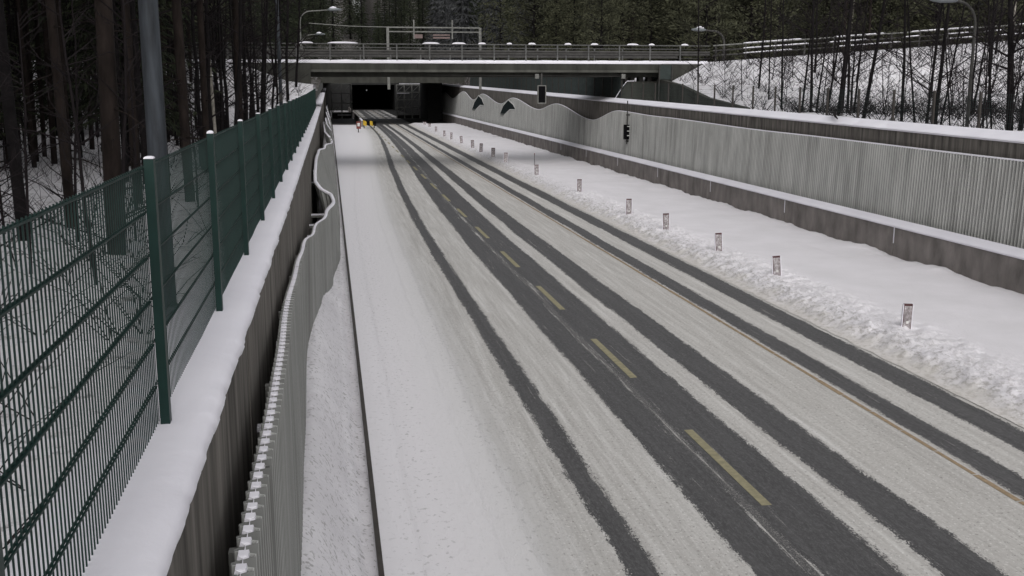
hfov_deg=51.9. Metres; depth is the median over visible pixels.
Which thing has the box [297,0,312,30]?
spruce tree
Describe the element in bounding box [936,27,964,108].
sapling
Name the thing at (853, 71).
bare tree
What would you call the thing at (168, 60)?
bare tree
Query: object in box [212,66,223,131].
sapling
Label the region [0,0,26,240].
pine tree
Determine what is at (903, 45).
bare tree
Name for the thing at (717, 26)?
young pine tree
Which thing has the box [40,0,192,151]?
spruce tree
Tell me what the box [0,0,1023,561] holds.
ground
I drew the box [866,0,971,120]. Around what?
bare tree
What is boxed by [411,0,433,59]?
spruce tree
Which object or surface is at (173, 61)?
pine tree
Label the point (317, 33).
street lamp
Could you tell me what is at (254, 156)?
fence
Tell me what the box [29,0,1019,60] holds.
forest
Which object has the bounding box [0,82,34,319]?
sapling
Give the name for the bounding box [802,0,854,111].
bare tree
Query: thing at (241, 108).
sapling
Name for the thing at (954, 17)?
young pine tree
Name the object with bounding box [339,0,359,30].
spruce tree
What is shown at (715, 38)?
young pine tree
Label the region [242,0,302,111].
bare tree
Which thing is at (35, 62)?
spruce tree
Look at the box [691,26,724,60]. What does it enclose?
street lamp
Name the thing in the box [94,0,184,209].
sapling
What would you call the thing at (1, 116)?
spruce tree
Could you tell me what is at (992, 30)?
bare tree
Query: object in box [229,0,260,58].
spruce tree
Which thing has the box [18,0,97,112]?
spruce tree
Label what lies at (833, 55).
bare tree
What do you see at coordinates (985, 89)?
sapling
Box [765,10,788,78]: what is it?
sapling
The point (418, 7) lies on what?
spruce tree
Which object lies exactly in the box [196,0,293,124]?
bare tree
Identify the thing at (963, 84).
sapling
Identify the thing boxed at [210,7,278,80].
bare tree
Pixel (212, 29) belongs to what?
bare tree
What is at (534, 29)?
young pine tree
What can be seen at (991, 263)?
parapet
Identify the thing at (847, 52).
bare tree
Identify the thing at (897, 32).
sapling
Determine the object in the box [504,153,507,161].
marker post
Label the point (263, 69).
bare tree
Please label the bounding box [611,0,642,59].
pine tree
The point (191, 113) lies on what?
sapling
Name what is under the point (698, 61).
bare tree
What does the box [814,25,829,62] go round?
sapling
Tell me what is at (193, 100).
sapling
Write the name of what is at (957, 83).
sapling
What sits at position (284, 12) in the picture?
spruce tree
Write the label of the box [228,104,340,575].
noise barrier
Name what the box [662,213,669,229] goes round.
marker post
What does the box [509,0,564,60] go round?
young pine tree
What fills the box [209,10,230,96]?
bare tree
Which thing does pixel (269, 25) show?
spruce tree
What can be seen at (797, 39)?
guard rail
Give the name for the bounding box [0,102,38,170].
sapling
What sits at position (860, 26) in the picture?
sapling
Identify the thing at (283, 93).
brushwood
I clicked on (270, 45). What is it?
bare tree
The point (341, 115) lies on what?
lattice frame
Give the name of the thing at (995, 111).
brushwood
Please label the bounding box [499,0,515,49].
spruce tree
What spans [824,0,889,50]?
young pine tree
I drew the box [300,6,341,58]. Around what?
street lamp
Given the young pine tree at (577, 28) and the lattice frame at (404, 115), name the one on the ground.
the young pine tree at (577, 28)
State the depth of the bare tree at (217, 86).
45.38 m
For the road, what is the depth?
17.81 m
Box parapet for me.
[442,112,1023,293]
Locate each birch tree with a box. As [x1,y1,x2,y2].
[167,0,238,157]
[849,0,864,50]
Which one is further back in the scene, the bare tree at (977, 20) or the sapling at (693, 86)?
the sapling at (693, 86)
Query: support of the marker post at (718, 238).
on the snow verge
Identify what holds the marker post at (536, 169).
on the snow verge
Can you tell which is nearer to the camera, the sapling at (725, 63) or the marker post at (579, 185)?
the marker post at (579, 185)
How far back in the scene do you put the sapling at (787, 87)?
55.72 m
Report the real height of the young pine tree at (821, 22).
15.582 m
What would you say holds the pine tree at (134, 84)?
on the ground
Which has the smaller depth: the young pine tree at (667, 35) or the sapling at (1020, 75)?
the sapling at (1020, 75)
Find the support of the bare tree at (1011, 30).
on the ground
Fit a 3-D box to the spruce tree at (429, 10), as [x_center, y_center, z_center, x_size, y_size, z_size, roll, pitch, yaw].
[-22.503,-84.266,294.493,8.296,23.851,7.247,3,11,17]
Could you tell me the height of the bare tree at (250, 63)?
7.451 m
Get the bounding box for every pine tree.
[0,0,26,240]
[1,25,31,163]
[4,0,29,105]
[5,0,36,134]
[5,0,51,167]
[9,0,38,152]
[11,0,45,161]
[12,1,55,156]
[14,0,102,227]
[29,3,78,108]
[35,0,82,163]
[45,0,97,173]
[76,0,162,203]
[76,1,97,149]
[86,0,145,254]
[119,4,142,165]
[125,46,188,180]
[127,0,173,134]
[145,0,216,201]
[158,0,170,135]
[158,0,203,148]
[161,0,186,144]
[163,1,173,136]
[181,0,193,50]
[182,0,228,104]
[183,7,192,81]
[190,0,231,168]
[191,19,231,128]
[205,0,260,119]
[477,0,519,59]
[497,0,565,60]
[508,0,563,60]
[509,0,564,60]
[527,0,578,60]
[534,0,580,59]
[541,1,579,58]
[550,0,597,59]
[562,0,619,59]
[566,0,591,59]
[567,0,628,59]
[573,0,597,59]
[583,0,632,59]
[591,0,629,59]
[596,0,659,80]
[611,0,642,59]
[617,0,649,59]
[624,0,657,59]
[625,0,674,60]
[626,0,676,59]
[641,0,711,60]
[648,0,683,60]
[654,0,691,60]
[657,0,752,61]
[676,0,729,61]
[687,0,744,61]
[701,4,732,60]
[711,0,786,59]
[712,0,769,56]
[718,0,799,59]
[721,0,757,53]
[723,1,760,57]
[753,0,807,57]
[760,0,781,57]
[768,2,800,55]
[781,0,806,55]
[790,0,822,54]
[791,0,809,55]
[803,0,842,52]
[806,0,836,52]
[807,0,896,52]
[814,0,854,53]
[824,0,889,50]
[842,2,847,50]
[845,0,902,48]
[855,0,894,50]
[859,0,871,50]
[860,0,916,49]
[883,0,938,47]
[892,6,950,46]
[895,2,957,47]
[902,0,971,46]
[922,0,969,41]
[928,0,974,44]
[949,0,996,44]
[953,0,1007,43]
[968,0,1023,42]
[999,0,1023,40]
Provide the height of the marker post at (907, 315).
0.881 m
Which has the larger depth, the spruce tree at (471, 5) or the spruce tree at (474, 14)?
the spruce tree at (474, 14)
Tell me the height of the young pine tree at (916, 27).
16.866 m
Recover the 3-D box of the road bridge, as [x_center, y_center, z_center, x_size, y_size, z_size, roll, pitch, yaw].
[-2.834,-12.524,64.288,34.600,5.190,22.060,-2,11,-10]
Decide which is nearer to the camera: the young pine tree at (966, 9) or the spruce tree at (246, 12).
the spruce tree at (246, 12)
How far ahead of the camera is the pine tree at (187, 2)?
43.20 m
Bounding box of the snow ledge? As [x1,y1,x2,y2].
[301,129,377,575]
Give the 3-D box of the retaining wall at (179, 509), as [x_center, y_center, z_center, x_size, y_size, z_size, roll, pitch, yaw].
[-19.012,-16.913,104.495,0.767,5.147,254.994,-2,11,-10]
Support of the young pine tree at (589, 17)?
on the ground
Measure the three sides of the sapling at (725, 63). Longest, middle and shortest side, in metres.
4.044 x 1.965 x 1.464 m
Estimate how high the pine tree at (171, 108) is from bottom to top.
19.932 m
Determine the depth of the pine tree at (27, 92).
33.49 m
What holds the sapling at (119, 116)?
on the ground
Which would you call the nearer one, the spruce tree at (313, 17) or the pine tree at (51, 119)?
the pine tree at (51, 119)
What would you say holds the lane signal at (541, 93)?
hanging from the road bridge
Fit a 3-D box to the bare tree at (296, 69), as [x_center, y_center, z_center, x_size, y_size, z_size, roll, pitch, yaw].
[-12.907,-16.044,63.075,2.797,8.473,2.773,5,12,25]
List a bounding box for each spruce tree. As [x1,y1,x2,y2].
[0,21,41,131]
[0,41,27,136]
[3,3,44,134]
[13,0,93,135]
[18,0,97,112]
[28,0,221,165]
[36,0,99,133]
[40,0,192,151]
[44,0,97,112]
[162,1,192,70]
[166,0,208,58]
[228,0,272,59]
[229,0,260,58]
[253,0,289,58]
[263,0,303,59]
[272,0,307,59]
[289,0,304,48]
[290,0,313,58]
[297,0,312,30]
[303,0,318,28]
[303,0,327,58]
[309,0,331,42]
[314,0,337,36]
[320,0,348,58]
[336,0,360,38]
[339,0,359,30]
[351,0,374,58]
[360,6,368,44]
[369,0,390,58]
[372,14,386,58]
[377,0,391,58]
[383,0,394,44]
[383,16,393,49]
[387,0,405,58]
[389,0,407,58]
[394,0,409,58]
[396,0,414,22]
[399,0,418,59]
[407,0,429,32]
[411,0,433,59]
[425,0,433,26]
[455,0,477,49]
[469,0,479,39]
[474,0,488,59]
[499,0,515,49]
[503,0,520,59]
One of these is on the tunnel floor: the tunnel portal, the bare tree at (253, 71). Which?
the tunnel portal
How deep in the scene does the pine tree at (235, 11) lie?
37.73 m
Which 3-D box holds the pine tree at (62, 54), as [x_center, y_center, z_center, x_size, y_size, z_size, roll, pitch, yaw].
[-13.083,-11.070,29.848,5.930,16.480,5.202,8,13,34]
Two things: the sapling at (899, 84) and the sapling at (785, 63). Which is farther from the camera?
the sapling at (785, 63)
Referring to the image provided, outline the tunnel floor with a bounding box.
[325,104,448,123]
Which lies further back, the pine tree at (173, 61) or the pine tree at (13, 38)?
the pine tree at (13, 38)
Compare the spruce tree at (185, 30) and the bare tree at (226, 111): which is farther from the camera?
the spruce tree at (185, 30)
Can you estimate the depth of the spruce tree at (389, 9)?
308.52 m
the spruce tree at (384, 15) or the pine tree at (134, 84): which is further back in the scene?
the spruce tree at (384, 15)
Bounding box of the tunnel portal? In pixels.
[320,77,464,120]
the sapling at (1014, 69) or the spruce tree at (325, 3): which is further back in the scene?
the spruce tree at (325, 3)
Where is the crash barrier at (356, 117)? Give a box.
[348,107,363,126]
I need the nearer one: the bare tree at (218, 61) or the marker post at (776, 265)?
the marker post at (776, 265)
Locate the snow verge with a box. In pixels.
[409,123,1023,427]
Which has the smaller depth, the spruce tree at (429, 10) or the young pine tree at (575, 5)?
the young pine tree at (575, 5)
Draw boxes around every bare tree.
[0,10,21,92]
[3,0,46,139]
[4,3,31,71]
[5,0,45,146]
[5,1,41,48]
[7,28,65,66]
[14,9,90,157]
[40,0,86,145]
[62,0,215,180]
[63,0,138,178]
[63,2,98,136]
[63,2,120,106]
[77,0,166,84]
[158,0,195,145]
[159,0,191,141]
[159,4,197,138]
[161,0,235,169]
[163,21,193,87]
[164,11,227,132]
[174,0,252,130]
[181,0,260,130]
[184,1,230,66]
[184,16,215,129]
[185,0,245,128]
[185,17,231,124]
[186,0,256,126]
[190,2,272,111]
[191,0,231,129]
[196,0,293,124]
[209,0,282,104]
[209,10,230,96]
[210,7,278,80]
[214,0,265,120]
[225,1,260,120]
[226,7,270,117]
[227,0,300,112]
[228,0,268,118]
[231,0,283,114]
[241,0,268,116]
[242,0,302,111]
[242,0,309,113]
[247,5,283,86]
[248,0,336,101]
[251,0,306,108]
[256,0,291,106]
[261,0,309,55]
[269,0,320,86]
[680,0,733,104]
[732,0,791,88]
[735,0,801,99]
[761,0,811,109]
[774,0,836,105]
[780,0,842,71]
[783,0,836,112]
[790,0,874,100]
[798,0,875,113]
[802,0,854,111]
[821,0,878,108]
[824,2,879,109]
[827,0,853,79]
[831,0,871,108]
[833,0,900,111]
[840,0,930,118]
[852,0,943,121]
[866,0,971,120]
[874,0,988,123]
[889,0,972,125]
[897,0,1005,124]
[898,3,997,123]
[914,3,953,90]
[937,0,1021,126]
[955,0,1000,112]
[956,0,1002,111]
[960,0,1023,130]
[973,0,1021,113]
[979,4,1023,130]
[987,0,1016,76]
[993,0,1014,47]
[994,0,1007,54]
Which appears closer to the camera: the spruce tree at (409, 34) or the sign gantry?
the sign gantry
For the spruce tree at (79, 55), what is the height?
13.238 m
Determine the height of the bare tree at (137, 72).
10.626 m
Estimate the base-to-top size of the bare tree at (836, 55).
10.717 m
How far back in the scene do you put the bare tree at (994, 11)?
49.92 m
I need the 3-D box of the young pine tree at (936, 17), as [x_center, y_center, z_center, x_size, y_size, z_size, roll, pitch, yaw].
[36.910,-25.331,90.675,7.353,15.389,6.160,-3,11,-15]
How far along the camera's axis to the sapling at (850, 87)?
49.84 m
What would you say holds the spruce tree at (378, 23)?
on the ground
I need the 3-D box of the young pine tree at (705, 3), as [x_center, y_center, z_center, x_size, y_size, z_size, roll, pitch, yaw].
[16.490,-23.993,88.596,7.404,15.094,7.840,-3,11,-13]
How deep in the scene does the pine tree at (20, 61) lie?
38.11 m
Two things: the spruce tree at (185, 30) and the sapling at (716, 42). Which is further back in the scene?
the spruce tree at (185, 30)
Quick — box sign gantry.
[309,20,481,88]
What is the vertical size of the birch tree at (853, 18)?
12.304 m
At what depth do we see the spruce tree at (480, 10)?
248.37 m
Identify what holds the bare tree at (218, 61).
on the ground
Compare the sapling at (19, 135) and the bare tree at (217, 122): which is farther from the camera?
the bare tree at (217, 122)
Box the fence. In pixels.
[0,88,315,575]
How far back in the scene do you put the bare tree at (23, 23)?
58.33 m
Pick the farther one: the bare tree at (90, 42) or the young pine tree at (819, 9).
the young pine tree at (819, 9)
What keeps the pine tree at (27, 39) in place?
on the ground
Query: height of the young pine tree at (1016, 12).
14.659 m
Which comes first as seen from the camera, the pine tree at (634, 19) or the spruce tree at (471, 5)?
the pine tree at (634, 19)
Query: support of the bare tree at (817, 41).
on the ground
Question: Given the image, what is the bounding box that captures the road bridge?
[185,41,750,108]
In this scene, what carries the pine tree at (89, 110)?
on the ground
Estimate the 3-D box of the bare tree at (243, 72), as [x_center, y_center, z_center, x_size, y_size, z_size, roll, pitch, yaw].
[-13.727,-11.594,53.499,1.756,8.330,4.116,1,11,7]
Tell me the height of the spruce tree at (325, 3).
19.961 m
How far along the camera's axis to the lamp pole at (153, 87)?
10.87 m
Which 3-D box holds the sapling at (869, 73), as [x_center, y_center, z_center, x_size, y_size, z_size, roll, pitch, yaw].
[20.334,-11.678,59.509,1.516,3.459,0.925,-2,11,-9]
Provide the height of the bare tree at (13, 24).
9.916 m
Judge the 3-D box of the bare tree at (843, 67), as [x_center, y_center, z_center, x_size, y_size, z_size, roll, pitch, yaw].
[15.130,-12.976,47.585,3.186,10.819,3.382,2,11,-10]
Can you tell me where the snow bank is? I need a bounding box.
[470,73,1023,131]
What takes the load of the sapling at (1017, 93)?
on the ground
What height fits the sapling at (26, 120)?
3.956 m
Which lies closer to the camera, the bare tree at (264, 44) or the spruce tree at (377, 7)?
the bare tree at (264, 44)
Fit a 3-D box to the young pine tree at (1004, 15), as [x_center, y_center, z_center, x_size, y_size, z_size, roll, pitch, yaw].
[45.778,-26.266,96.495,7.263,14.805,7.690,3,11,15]
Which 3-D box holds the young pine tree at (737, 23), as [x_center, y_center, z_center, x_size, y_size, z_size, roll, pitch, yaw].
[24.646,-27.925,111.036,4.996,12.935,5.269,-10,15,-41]
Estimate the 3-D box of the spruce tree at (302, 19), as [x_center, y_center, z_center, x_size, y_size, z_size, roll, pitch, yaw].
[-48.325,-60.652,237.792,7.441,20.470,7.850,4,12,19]
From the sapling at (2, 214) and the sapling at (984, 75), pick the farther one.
the sapling at (984, 75)
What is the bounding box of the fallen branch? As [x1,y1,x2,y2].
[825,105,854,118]
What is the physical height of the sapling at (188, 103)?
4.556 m
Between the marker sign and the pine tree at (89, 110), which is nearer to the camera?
the pine tree at (89, 110)
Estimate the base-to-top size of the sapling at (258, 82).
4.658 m
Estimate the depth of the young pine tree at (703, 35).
112.15 m
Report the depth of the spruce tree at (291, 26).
112.95 m
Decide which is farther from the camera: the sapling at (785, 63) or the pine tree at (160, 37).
the sapling at (785, 63)
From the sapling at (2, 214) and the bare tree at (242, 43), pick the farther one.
the bare tree at (242, 43)
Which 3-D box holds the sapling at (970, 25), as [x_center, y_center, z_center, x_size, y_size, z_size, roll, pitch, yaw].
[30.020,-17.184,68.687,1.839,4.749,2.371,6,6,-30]
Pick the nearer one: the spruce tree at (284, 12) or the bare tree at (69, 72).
the bare tree at (69, 72)
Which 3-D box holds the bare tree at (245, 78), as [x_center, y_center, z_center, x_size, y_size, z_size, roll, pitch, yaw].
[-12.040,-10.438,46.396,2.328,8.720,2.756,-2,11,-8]
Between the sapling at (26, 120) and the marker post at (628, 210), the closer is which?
the sapling at (26, 120)
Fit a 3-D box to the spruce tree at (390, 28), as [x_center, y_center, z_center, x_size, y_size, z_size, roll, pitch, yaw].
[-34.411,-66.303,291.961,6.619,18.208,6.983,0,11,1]
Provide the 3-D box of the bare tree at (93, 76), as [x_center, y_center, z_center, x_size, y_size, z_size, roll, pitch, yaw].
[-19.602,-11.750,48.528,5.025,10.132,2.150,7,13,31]
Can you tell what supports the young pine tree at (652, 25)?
on the ground
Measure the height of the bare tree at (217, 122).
11.812 m
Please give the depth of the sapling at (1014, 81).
36.91 m
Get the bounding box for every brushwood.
[0,128,220,548]
[166,59,322,145]
[678,29,1023,129]
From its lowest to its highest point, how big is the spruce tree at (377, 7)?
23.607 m
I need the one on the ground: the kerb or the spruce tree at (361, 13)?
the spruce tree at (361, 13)
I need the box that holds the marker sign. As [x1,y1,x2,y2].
[356,121,360,131]
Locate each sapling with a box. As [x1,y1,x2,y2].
[0,0,138,284]
[0,2,71,273]
[0,67,32,225]
[0,80,46,233]
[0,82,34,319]
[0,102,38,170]
[0,146,69,245]
[3,65,49,164]
[4,0,120,241]
[17,106,43,164]
[69,0,197,251]
[85,97,101,176]
[89,52,128,145]
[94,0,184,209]
[167,42,219,164]
[167,77,211,203]
[169,48,194,147]
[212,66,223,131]
[234,94,247,120]
[243,44,273,113]
[687,67,703,103]
[709,14,725,63]
[711,31,737,91]
[726,27,750,100]
[764,26,797,91]
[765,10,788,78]
[781,65,797,109]
[785,26,805,77]
[800,15,840,103]
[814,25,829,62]
[840,66,857,108]
[841,10,872,78]
[851,0,870,54]
[859,51,877,99]
[873,46,891,112]
[877,36,897,101]
[885,7,902,57]
[890,37,924,101]
[894,56,905,113]
[906,10,951,102]
[930,22,979,118]
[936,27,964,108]
[948,44,975,125]
[949,52,966,106]
[953,9,971,61]
[956,0,979,54]
[959,19,1006,128]
[959,37,1007,125]
[963,13,1019,127]
[973,25,1007,100]
[980,25,1023,129]
[992,19,1023,97]
[998,55,1020,128]
[1000,24,1023,130]
[1001,48,1023,111]
[1005,45,1022,105]
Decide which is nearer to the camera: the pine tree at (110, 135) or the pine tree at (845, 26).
the pine tree at (110, 135)
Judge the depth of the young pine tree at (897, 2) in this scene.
92.37 m
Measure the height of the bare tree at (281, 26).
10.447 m
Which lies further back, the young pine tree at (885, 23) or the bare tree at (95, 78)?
the young pine tree at (885, 23)
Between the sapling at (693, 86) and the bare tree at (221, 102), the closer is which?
the bare tree at (221, 102)
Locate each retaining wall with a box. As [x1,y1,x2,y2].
[5,88,325,575]
[442,83,1023,159]
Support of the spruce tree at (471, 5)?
on the ground
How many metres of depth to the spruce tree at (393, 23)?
288.74 m
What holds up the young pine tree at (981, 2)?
on the ground
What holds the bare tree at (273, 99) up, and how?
on the ground
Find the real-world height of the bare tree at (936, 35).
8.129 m
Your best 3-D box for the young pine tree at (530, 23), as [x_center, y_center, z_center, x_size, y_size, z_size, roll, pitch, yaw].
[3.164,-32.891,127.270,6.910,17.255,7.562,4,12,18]
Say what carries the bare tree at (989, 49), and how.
on the ground
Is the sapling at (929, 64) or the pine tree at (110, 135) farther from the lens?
the sapling at (929, 64)
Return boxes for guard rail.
[713,23,1023,61]
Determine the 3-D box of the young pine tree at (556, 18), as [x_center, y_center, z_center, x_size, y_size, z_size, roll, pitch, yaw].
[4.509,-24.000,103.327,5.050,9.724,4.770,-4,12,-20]
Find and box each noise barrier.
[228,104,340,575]
[442,91,1023,248]
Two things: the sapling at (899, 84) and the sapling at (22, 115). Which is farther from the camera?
the sapling at (899, 84)
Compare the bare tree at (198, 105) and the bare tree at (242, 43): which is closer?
the bare tree at (198, 105)
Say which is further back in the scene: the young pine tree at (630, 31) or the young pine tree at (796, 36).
the young pine tree at (630, 31)
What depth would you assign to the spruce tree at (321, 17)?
269.44 m
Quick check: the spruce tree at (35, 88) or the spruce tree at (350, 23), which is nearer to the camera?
the spruce tree at (35, 88)
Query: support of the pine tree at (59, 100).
on the ground
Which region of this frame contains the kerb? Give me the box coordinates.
[331,118,384,575]
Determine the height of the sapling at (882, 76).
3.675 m
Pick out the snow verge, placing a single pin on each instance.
(964, 337)
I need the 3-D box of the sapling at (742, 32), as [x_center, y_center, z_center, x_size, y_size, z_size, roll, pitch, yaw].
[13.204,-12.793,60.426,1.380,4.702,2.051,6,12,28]
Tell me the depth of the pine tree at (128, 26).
23.40 m
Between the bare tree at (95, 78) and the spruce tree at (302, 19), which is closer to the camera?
the bare tree at (95, 78)
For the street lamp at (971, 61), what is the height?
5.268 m
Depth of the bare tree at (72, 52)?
44.42 m
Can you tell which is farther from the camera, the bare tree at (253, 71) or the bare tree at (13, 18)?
the bare tree at (253, 71)
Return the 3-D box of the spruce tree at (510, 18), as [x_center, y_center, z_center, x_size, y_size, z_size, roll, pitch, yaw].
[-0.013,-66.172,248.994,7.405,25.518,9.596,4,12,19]
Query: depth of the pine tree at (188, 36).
60.59 m
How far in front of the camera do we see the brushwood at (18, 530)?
14.98 m
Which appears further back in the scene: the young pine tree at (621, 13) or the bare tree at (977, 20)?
the young pine tree at (621, 13)
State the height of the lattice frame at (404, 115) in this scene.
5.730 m
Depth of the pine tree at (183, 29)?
55.23 m
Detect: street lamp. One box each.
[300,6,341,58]
[302,32,324,57]
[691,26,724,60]
[930,0,976,126]
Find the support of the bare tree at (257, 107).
on the ground
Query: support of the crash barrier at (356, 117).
on the road
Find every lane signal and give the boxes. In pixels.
[537,73,545,103]
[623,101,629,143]
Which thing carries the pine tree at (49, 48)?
on the ground
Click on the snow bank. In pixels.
(598, 86)
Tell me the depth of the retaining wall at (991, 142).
41.70 m
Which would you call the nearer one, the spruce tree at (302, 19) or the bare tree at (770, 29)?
the bare tree at (770, 29)
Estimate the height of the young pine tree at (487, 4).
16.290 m
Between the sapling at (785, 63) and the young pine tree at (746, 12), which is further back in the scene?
the young pine tree at (746, 12)
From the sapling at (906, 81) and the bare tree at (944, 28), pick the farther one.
the sapling at (906, 81)
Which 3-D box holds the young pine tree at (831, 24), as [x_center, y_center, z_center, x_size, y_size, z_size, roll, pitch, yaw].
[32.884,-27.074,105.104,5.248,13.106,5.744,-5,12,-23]
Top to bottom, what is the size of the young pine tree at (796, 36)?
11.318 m
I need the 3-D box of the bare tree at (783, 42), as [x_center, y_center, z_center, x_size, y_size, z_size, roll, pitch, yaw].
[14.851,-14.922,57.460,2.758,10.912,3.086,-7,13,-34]
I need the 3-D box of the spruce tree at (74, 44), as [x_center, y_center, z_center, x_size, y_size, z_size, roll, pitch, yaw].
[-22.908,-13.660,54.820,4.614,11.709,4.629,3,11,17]
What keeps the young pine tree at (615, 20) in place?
on the ground
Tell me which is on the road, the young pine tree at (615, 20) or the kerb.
the kerb
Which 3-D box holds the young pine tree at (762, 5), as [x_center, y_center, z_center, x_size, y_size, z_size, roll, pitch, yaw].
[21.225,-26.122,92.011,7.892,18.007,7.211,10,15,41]
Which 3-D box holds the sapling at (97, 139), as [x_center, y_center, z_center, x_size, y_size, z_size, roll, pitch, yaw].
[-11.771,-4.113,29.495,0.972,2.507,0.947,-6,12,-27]
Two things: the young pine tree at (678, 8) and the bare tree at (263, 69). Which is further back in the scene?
the young pine tree at (678, 8)
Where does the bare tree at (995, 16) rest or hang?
on the ground
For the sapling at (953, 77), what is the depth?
45.79 m
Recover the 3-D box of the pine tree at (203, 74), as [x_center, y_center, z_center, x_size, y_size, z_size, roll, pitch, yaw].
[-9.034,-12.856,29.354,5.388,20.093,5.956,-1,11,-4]
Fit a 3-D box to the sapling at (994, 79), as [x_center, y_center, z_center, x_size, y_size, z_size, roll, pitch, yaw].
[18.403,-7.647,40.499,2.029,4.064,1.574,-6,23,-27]
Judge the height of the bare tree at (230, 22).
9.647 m
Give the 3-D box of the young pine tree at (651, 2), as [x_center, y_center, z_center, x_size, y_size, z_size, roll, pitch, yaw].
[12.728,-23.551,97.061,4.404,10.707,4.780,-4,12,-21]
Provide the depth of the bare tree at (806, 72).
57.13 m
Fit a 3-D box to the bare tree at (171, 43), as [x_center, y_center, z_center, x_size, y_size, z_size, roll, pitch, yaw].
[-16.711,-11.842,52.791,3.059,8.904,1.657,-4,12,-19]
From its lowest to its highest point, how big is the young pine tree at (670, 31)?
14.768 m
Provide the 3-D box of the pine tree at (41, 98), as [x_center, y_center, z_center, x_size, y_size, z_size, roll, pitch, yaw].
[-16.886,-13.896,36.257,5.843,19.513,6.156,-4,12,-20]
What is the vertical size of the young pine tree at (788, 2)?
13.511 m
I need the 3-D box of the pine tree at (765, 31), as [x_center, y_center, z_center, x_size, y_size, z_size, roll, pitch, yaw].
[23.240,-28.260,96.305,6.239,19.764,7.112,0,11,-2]
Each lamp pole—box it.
[138,0,177,320]
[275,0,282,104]
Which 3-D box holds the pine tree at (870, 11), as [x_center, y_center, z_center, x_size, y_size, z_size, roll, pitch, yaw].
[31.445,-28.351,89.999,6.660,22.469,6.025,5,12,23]
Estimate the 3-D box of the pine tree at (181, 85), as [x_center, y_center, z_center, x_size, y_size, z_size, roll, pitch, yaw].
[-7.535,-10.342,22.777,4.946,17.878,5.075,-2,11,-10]
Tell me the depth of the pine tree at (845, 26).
91.59 m
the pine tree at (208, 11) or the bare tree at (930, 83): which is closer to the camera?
the bare tree at (930, 83)
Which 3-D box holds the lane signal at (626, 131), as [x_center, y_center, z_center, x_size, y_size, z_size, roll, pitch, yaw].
[7.140,-10.176,64.678,0.460,2.650,0.360,-2,11,-10]
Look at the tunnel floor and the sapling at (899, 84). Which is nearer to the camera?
the sapling at (899, 84)
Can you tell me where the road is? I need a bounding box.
[331,104,1023,575]
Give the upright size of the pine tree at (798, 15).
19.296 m
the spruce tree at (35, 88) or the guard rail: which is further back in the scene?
the guard rail
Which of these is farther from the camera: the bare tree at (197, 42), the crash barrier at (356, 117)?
the crash barrier at (356, 117)
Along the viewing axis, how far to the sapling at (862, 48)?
63.41 m
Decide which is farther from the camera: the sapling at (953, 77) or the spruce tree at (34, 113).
the sapling at (953, 77)
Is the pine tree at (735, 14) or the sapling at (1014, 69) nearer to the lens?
the sapling at (1014, 69)
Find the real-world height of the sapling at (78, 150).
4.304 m
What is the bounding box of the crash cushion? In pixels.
[363,120,375,127]
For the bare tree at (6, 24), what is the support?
on the ground
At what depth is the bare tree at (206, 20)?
33.74 m
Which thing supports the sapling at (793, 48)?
on the ground
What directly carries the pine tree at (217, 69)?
on the ground
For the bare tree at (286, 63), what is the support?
on the ground
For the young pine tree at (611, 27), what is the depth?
131.26 m
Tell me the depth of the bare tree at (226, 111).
41.97 m
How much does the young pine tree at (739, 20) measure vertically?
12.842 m
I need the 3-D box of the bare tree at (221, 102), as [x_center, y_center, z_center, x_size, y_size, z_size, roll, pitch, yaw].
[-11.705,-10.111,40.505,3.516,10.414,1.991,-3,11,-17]
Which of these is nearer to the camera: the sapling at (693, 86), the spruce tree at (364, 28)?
the sapling at (693, 86)
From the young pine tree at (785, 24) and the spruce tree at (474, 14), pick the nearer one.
the young pine tree at (785, 24)
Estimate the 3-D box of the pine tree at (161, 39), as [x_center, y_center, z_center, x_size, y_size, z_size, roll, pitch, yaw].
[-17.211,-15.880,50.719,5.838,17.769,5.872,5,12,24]
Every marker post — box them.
[479,143,482,151]
[491,148,494,156]
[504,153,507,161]
[534,165,538,174]
[576,179,581,191]
[625,199,631,213]
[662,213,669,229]
[714,233,722,250]
[771,256,781,275]
[900,303,913,329]
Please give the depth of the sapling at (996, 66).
50.13 m
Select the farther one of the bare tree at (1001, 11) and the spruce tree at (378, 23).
the spruce tree at (378, 23)
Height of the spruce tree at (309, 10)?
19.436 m
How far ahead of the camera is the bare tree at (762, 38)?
61.68 m
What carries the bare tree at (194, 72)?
on the ground
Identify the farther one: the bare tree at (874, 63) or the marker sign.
the marker sign
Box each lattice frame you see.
[330,83,352,118]
[396,83,420,117]
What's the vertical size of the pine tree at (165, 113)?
15.909 m
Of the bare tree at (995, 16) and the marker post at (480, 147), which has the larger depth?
the marker post at (480, 147)
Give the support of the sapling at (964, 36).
on the ground
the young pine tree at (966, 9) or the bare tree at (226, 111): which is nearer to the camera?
the bare tree at (226, 111)
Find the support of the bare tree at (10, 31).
on the ground
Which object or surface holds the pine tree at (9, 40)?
on the ground
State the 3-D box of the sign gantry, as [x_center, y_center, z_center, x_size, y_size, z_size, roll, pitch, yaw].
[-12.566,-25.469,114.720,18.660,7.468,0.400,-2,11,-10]

